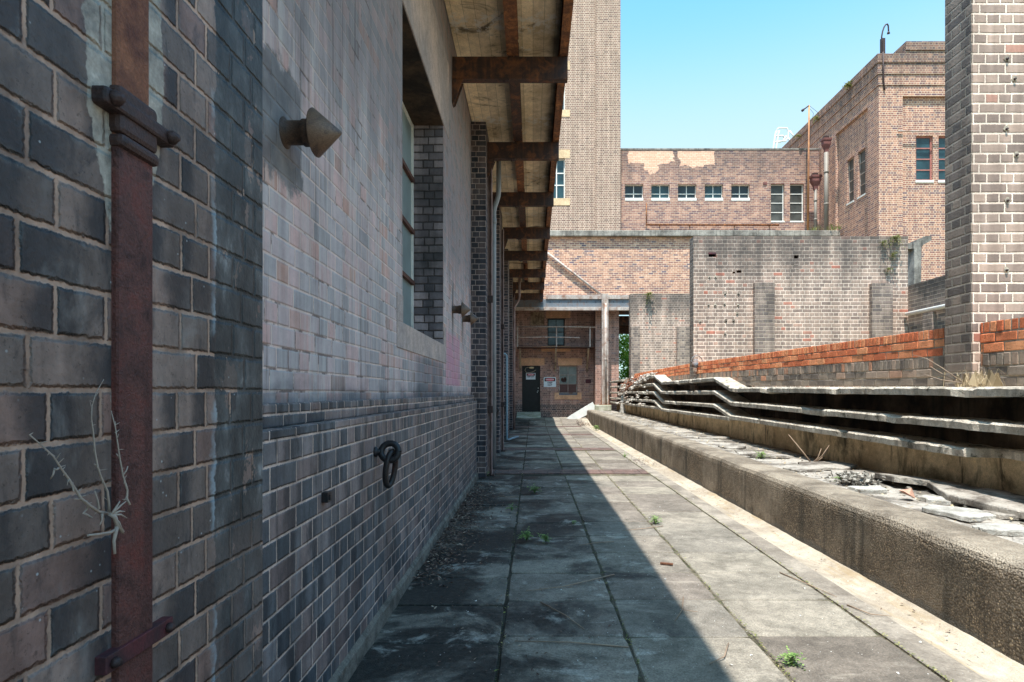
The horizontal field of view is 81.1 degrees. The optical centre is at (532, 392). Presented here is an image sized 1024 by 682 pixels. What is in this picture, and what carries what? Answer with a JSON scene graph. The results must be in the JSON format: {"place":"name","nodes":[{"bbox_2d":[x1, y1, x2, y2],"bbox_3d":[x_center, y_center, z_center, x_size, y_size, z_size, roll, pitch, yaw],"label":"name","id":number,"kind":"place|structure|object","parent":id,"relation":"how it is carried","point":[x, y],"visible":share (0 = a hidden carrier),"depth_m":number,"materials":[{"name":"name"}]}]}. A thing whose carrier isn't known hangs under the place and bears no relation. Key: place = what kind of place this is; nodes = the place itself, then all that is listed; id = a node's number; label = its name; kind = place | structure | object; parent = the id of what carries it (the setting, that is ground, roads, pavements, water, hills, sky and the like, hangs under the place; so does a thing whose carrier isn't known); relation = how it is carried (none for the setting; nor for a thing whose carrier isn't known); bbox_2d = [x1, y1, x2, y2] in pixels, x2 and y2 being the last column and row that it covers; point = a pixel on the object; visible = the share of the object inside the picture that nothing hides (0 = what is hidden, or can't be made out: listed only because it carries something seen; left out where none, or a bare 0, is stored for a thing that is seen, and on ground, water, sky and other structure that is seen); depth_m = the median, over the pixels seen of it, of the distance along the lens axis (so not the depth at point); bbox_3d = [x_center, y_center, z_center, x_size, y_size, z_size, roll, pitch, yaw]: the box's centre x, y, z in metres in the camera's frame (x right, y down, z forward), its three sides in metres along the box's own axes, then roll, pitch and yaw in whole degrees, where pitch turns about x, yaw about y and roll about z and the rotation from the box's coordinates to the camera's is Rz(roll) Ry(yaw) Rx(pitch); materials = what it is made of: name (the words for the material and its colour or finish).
{"place":"outdoors","nodes":[
{"label":"outdoors","id":0,"kind":"place"},
{"bbox_2d":[348,417,946,681],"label":"path","id":1,"kind":"structure","parent":0,"point":[690,646],"depth_m":3.97,"materials":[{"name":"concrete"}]},
{"bbox_2d":[0,0,512,681],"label":"brick building","id":2,"kind":"structure","parent":1,"relation":"on","point":[314,338],"depth_m":1.66,"materials":[{"name":"grey brick"}]},
{"bbox_2d":[91,0,180,681],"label":"drainpipe","id":3,"kind":"object","parent":2,"relation":"attached to","point":[139,134],"visible":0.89,"depth_m":1.14,"materials":[{"name":"metal"}]},
{"bbox_2d":[29,379,130,553],"bbox_3d":[-0.731,0.128,0.978,0.028,0.302,0.205,0,0,0],"label":"dead plant","id":4,"kind":"object","parent":3,"relation":"attached to","point":[113,514],"visible":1,"depth_m":1.02,"materials":[{"name":"plant"}]},
{"bbox_2d":[279,107,341,157],"bbox_3d":[-0.900,-1.061,2.440,0.240,0.190,0.190,0,0,0],"label":"wall vent","id":5,"kind":"object","parent":2,"relation":"attached to","point":[317,132],"depth_m":2.40,"materials":[{"name":"metal"}]},
{"bbox_2d":[321,491,331,502],"bbox_3d":[-0.897,0.454,2.603,0.038,0.045,0.045,0,0,0],"label":"anchor plate","id":6,"kind":"object","parent":2,"relation":"attached to","point":[326,496],"visible":1,"depth_m":2.58,"materials":[{"name":"black metal"}]},
{"bbox_2d":[373,440,401,488],"bbox_3d":[-0.844,0.415,3.458,0.165,0.281,0.094,0,0,-14],"label":"wall ring","id":7,"kind":"object","parent":2,"relation":"attached to","point":[392,456],"depth_m":3.44,"materials":[{"name":"black metal"}]},
{"bbox_2d":[402,101,414,327],"bbox_3d":[-1.360,-1.779,5.686,0.060,2.468,2.103,0,0,0],"label":"window","id":8,"kind":"structure","parent":2,"relation":"in","point":[408,283],"depth_m":6.50,"materials":[{"name":"grey glass"}]},
{"bbox_2d":[452,302,470,316],"bbox_3d":[-0.900,-1.044,7.500,0.240,0.190,0.190,0,0,0],"label":"wall vent","id":9,"kind":"object","parent":2,"relation":"attached to","point":[462,309],"depth_m":7.46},
{"bbox_2d":[462,312,478,324],"bbox_3d":[-0.900,-1.064,8.580,0.240,0.190,0.190,0,0,0],"label":"wall vent","id":10,"kind":"object","parent":2,"relation":"attached to","point":[471,318],"depth_m":8.54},
{"bbox_2d":[493,161,500,467],"bbox_3d":[-0.678,-1.519,10.980,0.187,5.780,0.104,0,0,0],"label":"drainpipe","id":11,"kind":"object","parent":2,"relation":"attached to","point":[498,184],"visible":0.73,"depth_m":10.94,"materials":[{"name":"grey metal"}]},
{"bbox_2d":[444,0,573,301],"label":"canopy","id":12,"kind":"object","parent":2,"relation":"attached to","point":[510,66],"visible":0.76,"depth_m":8.90,"materials":[{"name":"wood"}]},
{"bbox_2d":[513,278,520,429],"bbox_3d":[-0.604,-1.519,22.180,0.297,5.780,0.104,0,0,0],"label":"drainpipe","id":13,"kind":"object","parent":12,"relation":"attached to","point":[519,292],"visible":0.94,"depth_m":22.14,"materials":[{"name":"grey metal"}]},
{"bbox_2d":[487,169,494,475],"bbox_3d":[-0.709,-1.259,10.100,0.118,5.300,0.240,0,0,0],"label":"stanchion","id":14,"kind":"object","parent":1,"relation":"on","point":[490,326],"visible":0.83,"depth_m":10.09,"materials":[{"name":"grey metal"}]},
{"bbox_2d":[501,229,505,450],"bbox_3d":[-0.714,-1.259,14.300,0.108,5.300,0.240,0,0,0],"label":"stanchion","id":15,"kind":"object","parent":1,"relation":"on","point":[502,339],"visible":0.98,"depth_m":14.29,"materials":[{"name":"metal"}]},
{"bbox_2d":[504,353,518,439],"bbox_3d":[-0.612,0.120,17.505,0.226,2.508,1.230,0,0,23],"label":"water pipe","id":16,"kind":"object","parent":1,"relation":"on","point":[507,400],"visible":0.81,"depth_m":16.98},
{"bbox_2d":[516,526,532,540],"bbox_3d":[-0.063,1.334,5.609,0.196,0.116,0.214,0,0,0],"label":"weed","id":17,"kind":"object","parent":1,"relation":"on","point":[526,535],"visible":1,"depth_m":5.61,"materials":[{"name":"green plant"}]},
{"bbox_2d":[516,412,540,417],"bbox_3d":[-0.203,1.141,28.625,1.158,0.400,1.450,0,0,0],"label":"doorstep","id":18,"kind":"object","parent":1,"relation":"on","point":[528,414],"visible":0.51,"depth_m":28.43,"materials":[{"name":"concrete"}]},
{"bbox_2d":[538,533,551,542],"bbox_3d":[0.108,1.346,5.560,0.163,0.091,0.160,0,0,-38],"label":"weed","id":19,"kind":"object","parent":1,"relation":"on","point":[545,537],"visible":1,"depth_m":5.55,"materials":[{"name":"green plant"}]},
{"bbox_2d":[540,601,583,628],"bbox_3d":[0.179,1.380,3.727,0.016,0.014,0.515,0,0,-29],"label":"stick","id":20,"kind":"object","parent":1,"relation":"on","point":[560,612],"visible":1,"depth_m":3.75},
{"bbox_2d":[493,426,648,473],"bbox_3d":[0.550,1.401,17.580,2.900,0.039,14.640,0,0,0],"label":"path edging","id":21,"kind":"object","parent":1,"relation":"on","point":[584,471],"visible":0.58,"depth_m":10.65,"materials":[{"name":"grey concrete"}]},
{"bbox_2d":[527,574,614,590],"bbox_3d":[0.323,1.378,4.294,0.771,0.018,0.159,0,0,-30],"label":"stick","id":22,"kind":"object","parent":1,"relation":"on","point":[574,583],"visible":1,"depth_m":4.30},
{"bbox_2d":[525,641,628,647],"bbox_3d":[0.211,1.380,3.295,0.625,0.014,0.015,0,0,8],"label":"stick","id":23,"kind":"object","parent":1,"relation":"on","point":[581,643],"visible":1,"depth_m":3.29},
{"bbox_2d":[567,402,594,418],"bbox_3d":[2.249,0.850,27.486,1.466,0.847,0.031,0,0,-14],"label":"leaning board","id":24,"kind":"object","parent":1,"relation":"on","point":[580,413],"visible":0.77,"depth_m":27.48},
{"bbox_2d":[650,515,661,523],"bbox_3d":[1.306,1.350,6.347,0.141,0.084,0.172,0,0,19],"label":"weed","id":25,"kind":"object","parent":1,"relation":"on","point":[655,520],"visible":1,"depth_m":6.34,"materials":[{"name":"green plant"}]},
{"bbox_2d":[515,230,839,417],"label":"brick building","id":26,"kind":"structure","parent":1,"relation":"on","point":[619,262],"depth_m":27.90,"materials":[{"name":"brick"}]},
{"bbox_2d":[526,373,534,379],"bbox_3d":[-0.111,-0.816,29.543,0.470,0.322,0.014,0,0,0],"label":"warning sign","id":27,"kind":"object","parent":26,"relation":"attached to","point":[530,376],"visible":1,"depth_m":29.54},
{"bbox_2d":[522,366,539,411],"bbox_3d":[-0.092,-0.196,29.565,0.898,2.265,0.110,0,0,0],"label":"door","id":28,"kind":"structure","parent":26,"relation":"in","point":[530,388],"depth_m":29.56,"materials":[{"name":"black paint"}]},
{"bbox_2d":[544,377,555,386],"bbox_3d":[0.830,-0.525,29.393,0.603,0.475,0.014,0,0,0],"label":"warning sign","id":29,"kind":"object","parent":26,"relation":"attached to","point":[549,381],"visible":1,"depth_m":29.39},
{"bbox_2d":[548,319,563,345],"bbox_3d":[1.138,-2.994,29.530,0.829,1.323,0.060,0,0,0],"label":"window","id":30,"kind":"structure","parent":26,"relation":"in","point":[551,322],"depth_m":29.52,"materials":[{"name":"glass"}]},
{"bbox_2d":[517,326,595,371],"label":"balcony","id":31,"kind":"structure","parent":26,"relation":"attached to","point":[556,347],"depth_m":28.58,"materials":[{"name":"metal"}]},
{"bbox_2d":[559,366,576,392],"bbox_3d":[1.728,-0.655,29.530,0.878,1.352,0.060,0,0,0],"label":"window","id":32,"kind":"structure","parent":26,"relation":"in","point":[571,371],"depth_m":29.52,"materials":[{"name":"glass"}]},
{"bbox_2d":[548,252,601,294],"bbox_3d":[1.908,-5.537,27.800,3.001,2.370,0.120,0,0,0],"label":"sloping pipe","id":33,"kind":"object","parent":26,"relation":"attached to","point":[574,274],"visible":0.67,"depth_m":27.75,"materials":[{"name":"metal"}]},
{"bbox_2d":[550,0,620,229],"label":"brick tower","id":34,"kind":"structure","parent":26,"relation":"on","point":[587,191],"depth_m":29.30,"materials":[{"name":"beige brick"}]},
{"bbox_2d":[554,159,564,197],"bbox_3d":[0.956,-10.519,29.470,1.226,1.962,0.060,0,0,0],"label":"window","id":35,"kind":"structure","parent":34,"relation":"in","point":[559,188],"depth_m":29.47,"materials":[{"name":"teal glass"}]},
{"bbox_2d":[621,148,819,229],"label":"brick building","id":36,"kind":"structure","parent":26,"relation":"on","point":[718,185],"depth_m":29.60,"materials":[{"name":"brown brick"}]},
{"bbox_2d":[625,185,642,197],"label":"window","id":37,"kind":"structure","parent":36,"relation":"in","point":[631,191],"depth_m":29.78,"materials":[{"name":"blue glass"}]},
{"bbox_2d":[651,185,668,197],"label":"window","id":38,"kind":"structure","parent":36,"relation":"in","point":[657,191],"depth_m":29.78,"materials":[{"name":"teal glass"}]},
{"bbox_2d":[678,185,695,197],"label":"window","id":39,"kind":"structure","parent":36,"relation":"in","point":[684,191],"depth_m":29.78,"materials":[{"name":"blue glass"}]},
{"bbox_2d":[646,203,778,225],"bbox_3d":[8.856,-8.800,29.515,6.563,1.148,0.170,0,0,0],"label":"steam pipe","id":40,"kind":"object","parent":36,"relation":"attached to","point":[647,224],"visible":1,"depth_m":29.45,"materials":[{"name":"metal"}]},
{"bbox_2d":[705,185,721,197],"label":"window","id":41,"kind":"structure","parent":36,"relation":"in","point":[711,191],"depth_m":29.78,"materials":[{"name":"teal glass"}]},
{"bbox_2d":[731,185,748,197],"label":"window","id":42,"kind":"structure","parent":36,"relation":"in","point":[737,191],"depth_m":29.78,"materials":[{"name":"blue glass"}]},
{"bbox_2d":[771,185,782,220],"bbox_3d":[12.121,-9.439,29.770,0.676,1.830,0.060,0,0,0],"label":"window","id":43,"kind":"structure","parent":36,"relation":"in","point":[776,190],"depth_m":29.76,"materials":[{"name":"grey glass"}]},
{"bbox_2d":[773,127,793,147],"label":"caged ladder","id":44,"kind":"object","parent":36,"relation":"on","point":[778,136],"visible":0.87,"depth_m":44.96,"materials":[{"name":"metal"}]},
{"bbox_2d":[790,185,802,220],"bbox_3d":[13.078,-9.439,29.770,0.694,1.830,0.060,0,0,0],"label":"window","id":45,"kind":"structure","parent":36,"relation":"in","point":[796,191],"depth_m":29.76,"materials":[{"name":"grey glass"}]},
{"bbox_2d":[801,105,816,229],"bbox_3d":[13.649,-10.752,29.180,1.312,6.428,0.307,0,0,-26],"label":"lamp post","id":46,"kind":"object","parent":26,"relation":"on","point":[808,106],"visible":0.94,"depth_m":28.97,"materials":[{"name":"metal"}]},
{"bbox_2d":[809,173,821,229],"bbox_3d":[13.664,-9.087,28.900,0.500,3.097,0.350,0,0,0],"label":"rain hopper","id":47,"kind":"object","parent":26,"relation":"on","point":[815,179],"visible":0.93,"depth_m":28.84,"materials":[{"name":"red paint"}]},
{"bbox_2d":[820,136,831,229],"bbox_3d":[13.840,-9.833,28.200,0.420,4.589,0.294,0,0,0],"label":"rain hopper","id":48,"kind":"object","parent":26,"relation":"on","point":[825,141],"visible":0.97,"depth_m":28.13,"materials":[{"name":"red paint"}]},
{"bbox_2d":[398,418,983,680],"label":"leaf litter","id":49,"kind":"object","parent":1,"relation":"on","point":[447,528],"visible":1,"depth_m":5.60,"materials":[{"name":"brown plant"}]},
{"bbox_2d":[406,445,1011,680],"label":"stone chips","id":50,"kind":"object","parent":1,"relation":"on","point":[680,609],"visible":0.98,"depth_m":3.79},
{"bbox_2d":[709,642,728,663],"bbox_3d":[1.006,1.380,3.164,0.046,0.014,0.309,0,0,35],"label":"stick","id":51,"kind":"object","parent":1,"relation":"on","point":[724,654],"visible":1,"depth_m":3.14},
{"bbox_2d":[495,442,953,681],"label":"joint moss","id":52,"kind":"object","parent":1,"relation":"on","point":[728,606],"visible":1,"depth_m":3.68,"materials":[{"name":"green plant"}]},
{"bbox_2d":[776,646,805,669],"bbox_3d":[1.319,1.359,3.056,0.143,0.085,0.118,0,0,14],"label":"weed","id":53,"kind":"object","parent":1,"relation":"on","point":[792,657],"visible":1,"depth_m":3.04,"materials":[{"name":"green plant"}]},
{"bbox_2d":[779,572,836,596],"bbox_3d":[1.976,1.380,4.324,0.013,0.014,0.573,0,0,-16],"label":"stick","id":54,"kind":"object","parent":1,"relation":"on","point":[804,582],"visible":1,"depth_m":4.36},
{"bbox_2d":[619,0,944,377],"label":"sky","id":55,"kind":"structure","parent":0,"point":[695,73],"materials":[{"name":"blue"}]},
{"bbox_2d":[577,418,989,681],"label":"path border","id":56,"kind":"object","parent":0,"point":[949,667],"visible":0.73,"depth_m":4.05,"materials":[{"name":"concrete"}]},
{"bbox_2d":[847,604,888,615],"bbox_3d":[2.104,1.380,3.775,0.084,0.014,0.266,0,0,-40],"label":"stick","id":57,"kind":"object","parent":56,"relation":"on","point":[865,611],"visible":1,"depth_m":3.75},
{"bbox_2d":[908,236,931,285],"bbox_3d":[10.105,-3.363,15.750,0.612,1.472,0.300,0,0,0],"label":"bracket post","id":58,"kind":"object","parent":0,"point":[914,259],"visible":0.67,"depth_m":15.60,"materials":[{"name":"concrete"}]},
{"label":"raised ground","id":59,"kind":"structure","parent":0,"visible":0},
{"bbox_2d":[629,294,689,391],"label":"brick wall","id":60,"kind":"structure","parent":59,"relation":"on","point":[659,331],"depth_m":23.60,"materials":[{"name":"brick"}]},
{"bbox_2d":[690,236,907,390],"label":"brick wall","id":61,"kind":"structure","parent":59,"relation":"on","point":[751,295],"depth_m":14.34,"materials":[{"name":"brick"}]},
{"bbox_2d":[888,234,904,247],"bbox_3d":[8.653,-3.600,14.239,0.372,0.350,0.336,0,0,0],"label":"fern","id":62,"kind":"object","parent":61,"relation":"attached to","point":[896,237],"visible":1,"depth_m":14.25,"materials":[{"name":"green plant"}]},
{"bbox_2d":[904,275,944,386],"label":"brick wall","id":63,"kind":"structure","parent":59,"relation":"on","point":[926,305],"depth_m":13.56,"materials":[{"name":"grey brick"}]},
{"bbox_2d":[945,0,1023,386],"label":"brick wall","id":64,"kind":"structure","parent":59,"relation":"on","point":[984,160],"depth_m":5.24,"materials":[{"name":"brick"}]},
{"label":"ground","id":65,"kind":"structure","parent":0,"visible":0},
{"bbox_2d":[619,334,628,379],"bbox_3d":[5.608,-1.141,34.455,4.044,5.294,4.527,0,0,10],"label":"bush","id":66,"kind":"object","parent":65,"relation":"on","point":[624,356],"visible":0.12,"depth_m":33.79,"materials":[{"name":"green plant"}]},
{"bbox_2d":[581,417,1023,681],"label":"gutter","id":67,"kind":"object","parent":65,"relation":"on","point":[995,665],"visible":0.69,"depth_m":4.13,"materials":[{"name":"concrete"}]},
{"bbox_2d":[586,410,1023,664],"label":"concrete kerb","id":68,"kind":"structure","parent":65,"relation":"on","point":[967,580],"depth_m":4.33,"materials":[{"name":"concrete"}]},
{"bbox_2d":[597,410,1023,540],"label":"ledge","id":69,"kind":"object","parent":68,"relation":"on","point":[893,495],"visible":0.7,"depth_m":7.68,"materials":[{"name":"concrete"}]},
{"bbox_2d":[595,405,610,410],"bbox_3d":[3.212,0.694,27.520,0.734,0.274,0.600,0,0,0],"label":"concrete footing","id":70,"kind":"object","parent":69,"relation":"on","point":[603,407],"visible":0.77,"depth_m":27.22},
{"bbox_2d":[515,293,628,404],"bbox_3d":[1.850,-2.002,27.605,5.500,5.115,0.490,0,0,0],"label":"steel frame","id":71,"kind":"object","parent":70,"relation":"on","point":[604,304],"visible":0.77,"depth_m":27.66,"materials":[{"name":"paint"}]},
{"bbox_2d":[620,396,625,413],"bbox_3d":[3.600,0.471,24.000,0.213,0.720,0.200,0,0,0],"label":"broken post","id":72,"kind":"object","parent":69,"relation":"on","point":[622,408],"visible":0.64,"depth_m":23.92,"materials":[{"name":"concrete"}]},
{"bbox_2d":[698,436,729,439],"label":"paving fragment","id":73,"kind":"object","parent":69,"relation":"on","point":[713,437],"visible":0.99,"depth_m":11.22,"materials":[{"name":"concrete"}]},
{"bbox_2d":[718,443,745,449],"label":"paving fragment","id":74,"kind":"object","parent":69,"relation":"on","point":[738,446],"visible":0.97,"depth_m":9.56,"materials":[{"name":"concrete"}]},
{"bbox_2d":[755,451,765,458],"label":"weed","id":75,"kind":"object","parent":69,"relation":"on","point":[761,455],"visible":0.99,"depth_m":8.00,"materials":[{"name":"green plant"}]},
{"bbox_2d":[745,453,789,457],"bbox_3d":[3.254,0.871,8.321,0.586,0.058,0.512,0,0,9],"label":"paving fragment","id":76,"kind":"object","parent":69,"relation":"on","point":[768,455],"visible":0.88,"depth_m":8.10,"materials":[{"name":"concrete"}]},
{"bbox_2d":[783,465,823,472],"bbox_3d":[3.125,0.878,6.922,0.423,0.060,0.439,0,0,0],"label":"paving fragment","id":77,"kind":"object","parent":69,"relation":"on","point":[804,468],"visible":0.92,"depth_m":6.85,"materials":[{"name":"concrete"}]},
{"bbox_2d":[788,434,829,461],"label":"twigs","id":78,"kind":"object","parent":69,"relation":"on","point":[818,458],"visible":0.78,"depth_m":7.49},
{"bbox_2d":[607,377,1023,543],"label":"ledge debris","id":79,"kind":"object","parent":69,"relation":"on","point":[826,427],"visible":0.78,"depth_m":6.39,"materials":[{"name":"stone"}]},
{"bbox_2d":[609,375,1023,495],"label":"concrete shelving","id":80,"kind":"object","parent":69,"relation":"on","point":[895,415],"visible":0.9,"depth_m":6.74,"materials":[{"name":"concrete"}]},
{"bbox_2d":[616,372,657,404],"bbox_3d":[3.593,-0.090,21.399,0.678,1.110,5.712,0,0,0],"label":"rubble heap","id":81,"kind":"object","parent":80,"relation":"on","point":[638,382],"visible":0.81,"depth_m":21.01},
{"bbox_2d":[619,375,643,392],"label":"rusty rods","id":82,"kind":"object","parent":81,"relation":"on","point":[628,386],"visible":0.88,"depth_m":21.85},
{"bbox_2d":[634,364,689,387],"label":"brick wall","id":83,"kind":"structure","parent":80,"relation":"on","point":[678,373],"depth_m":16.80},
{"bbox_2d":[696,328,944,385],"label":"brick wall","id":84,"kind":"structure","parent":80,"relation":"on","point":[891,360],"depth_m":7.43,"materials":[{"name":"brick"}]},
{"bbox_2d":[691,355,702,367],"bbox_3d":[3.889,-0.737,14.181,0.243,0.304,0.162,0,0,32],"label":"wall fitting","id":85,"kind":"object","parent":84,"relation":"attached to","point":[695,363],"depth_m":14.16,"materials":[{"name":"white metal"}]},
{"bbox_2d":[912,354,962,383],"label":"dead stalks","id":86,"kind":"object","parent":80,"relation":"on","point":[943,374],"visible":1,"depth_m":5.08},
{"bbox_2d":[943,369,1002,386],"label":"dry grass","id":87,"kind":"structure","parent":80,"relation":"on","point":[989,379],"depth_m":5.02,"materials":[{"name":"plant"}]},
{"bbox_2d":[980,317,1023,385],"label":"brick wall","id":88,"kind":"structure","parent":80,"relation":"on","point":[1002,345],"depth_m":4.97,"materials":[{"name":"brick"}]},
{"bbox_2d":[621,413,1023,523],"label":"ledge litter","id":89,"kind":"object","parent":69,"relation":"on","point":[1011,518],"visible":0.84,"depth_m":8.93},
{"bbox_2d":[798,461,857,469],"bbox_3d":[3.514,0.875,7.131,0.597,0.060,0.802,0,0,0],"label":"paving fragment","id":90,"kind":"object","parent":69,"relation":"on","point":[831,465],"visible":0.78,"depth_m":7.08,"materials":[{"name":"concrete"}]},
{"bbox_2d":[824,470,886,485],"bbox_3d":[3.140,0.838,5.786,0.403,0.141,0.564,0,0,0],"label":"gravel heap","id":91,"kind":"object","parent":69,"relation":"on","point":[854,479],"visible":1,"depth_m":5.71,"materials":[{"name":"gravel"}]},
{"bbox_2d":[831,470,882,479],"bbox_3d":[3.424,0.881,6.379,0.478,0.067,0.484,0,0,19],"label":"paving fragment","id":92,"kind":"object","parent":69,"relation":"on","point":[833,472],"visible":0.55,"depth_m":6.46,"materials":[{"name":"concrete"}]},
{"bbox_2d":[847,485,886,493],"bbox_3d":[3.074,0.883,5.455,0.301,0.049,0.218,0,0,0],"label":"paving fragment","id":93,"kind":"object","parent":69,"relation":"on","point":[874,489],"visible":0.96,"depth_m":5.41,"materials":[{"name":"concrete"}]},
{"bbox_2d":[899,488,914,497],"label":"brick fragment","id":94,"kind":"object","parent":69,"relation":"on","point":[909,492],"visible":1,"depth_m":5.01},
{"bbox_2d":[874,473,967,485],"bbox_3d":[3.677,0.844,5.744,0.510,0.096,0.754,0,0,0],"label":"paving fragment","id":95,"kind":"object","parent":69,"relation":"on","point":[915,480],"visible":0.82,"depth_m":5.63,"materials":[{"name":"concrete"}]},
{"bbox_2d":[917,494,965,505],"bbox_3d":[3.334,0.886,4.917,0.216,0.044,0.327,0,0,-11],"label":"paving fragment","id":96,"kind":"object","parent":69,"relation":"on","point":[936,499],"visible":0.84,"depth_m":4.88,"materials":[{"name":"concrete"}]},
{"bbox_2d":[922,504,995,521],"bbox_3d":[3.149,0.887,4.408,0.423,0.048,0.499,0,0,0],"label":"paving fragment","id":97,"kind":"object","parent":69,"relation":"on","point":[965,514],"visible":1,"depth_m":4.36,"materials":[{"name":"concrete"}]},
{"bbox_2d":[926,482,1023,518],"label":"paving fragment","id":98,"kind":"object","parent":69,"relation":"on","point":[1000,501],"visible":0.96,"depth_m":4.74,"materials":[{"name":"concrete"}]},
{"bbox_2d":[972,523,1023,536],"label":"paving fragment","id":99,"kind":"object","parent":69,"relation":"on","point":[1005,529],"visible":0.88,"depth_m":3.84,"materials":[{"name":"concrete"}]},
{"bbox_2d":[982,510,1022,519],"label":"paving fragment","id":100,"kind":"object","parent":69,"relation":"on","point":[1003,516],"visible":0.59,"depth_m":4.26,"materials":[{"name":"concrete"}]},
{"bbox_2d":[1012,536,1023,544],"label":"paving fragment","id":101,"kind":"object","parent":69,"relation":"on","point":[1019,540],"visible":0.23,"depth_m":3.67,"materials":[{"name":"concrete"}]},
{"bbox_2d":[782,41,944,281],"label":"brick building","id":102,"kind":"structure","parent":65,"relation":"on","point":[886,178],"depth_m":24.75,"materials":[{"name":"brown brick"}]},
{"bbox_2d":[842,80,852,90],"bbox_3d":[14.025,-13.685,26.596,0.615,0.376,0.696,0,0,0],"label":"fern","id":103,"kind":"object","parent":102,"relation":"attached to","point":[847,85],"visible":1,"depth_m":26.59,"materials":[{"name":"green plant"}]},
{"bbox_2d":[849,157,853,201],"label":"window","id":104,"kind":"structure","parent":102,"relation":"in","point":[851,162],"depth_m":27.16,"materials":[{"name":"glass"}]},
{"bbox_2d":[860,149,864,195],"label":"window","id":105,"kind":"structure","parent":102,"relation":"in","point":[862,154],"depth_m":26.25,"materials":[{"name":"glass"}]},
{"bbox_2d":[880,23,889,89],"bbox_3d":[14.490,-13.855,24.661,0.486,2.806,0.251,0,0,-26],"label":"swan neck lamp","id":106,"kind":"object","parent":102,"relation":"attached to","point":[882,45],"visible":1,"depth_m":24.61,"materials":[{"name":"metal"}]},
{"bbox_2d":[898,130,944,131],"bbox_3d":[16.130,-10.753,24.570,2.242,0.076,0.056,0,0,0],"label":"conduit","id":107,"kind":"object","parent":102,"relation":"attached to","point":[917,131],"visible":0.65,"depth_m":24.55,"materials":[{"name":"metal"}]},
{"bbox_2d":[916,137,931,179],"bbox_3d":[16.211,-9.724,24.860,0.700,1.843,0.060,0,0,0],"label":"window","id":108,"kind":"structure","parent":102,"relation":"in","point":[923,144],"depth_m":24.86,"materials":[{"name":"teal glass"}]},
{"bbox_2d":[938,137,944,179],"bbox_3d":[17.149,-9.724,24.860,0.704,1.843,0.060,0,0,0],"label":"window","id":109,"kind":"structure","parent":102,"relation":"in","point":[941,140],"depth_m":24.86,"materials":[{"name":"teal glass"}]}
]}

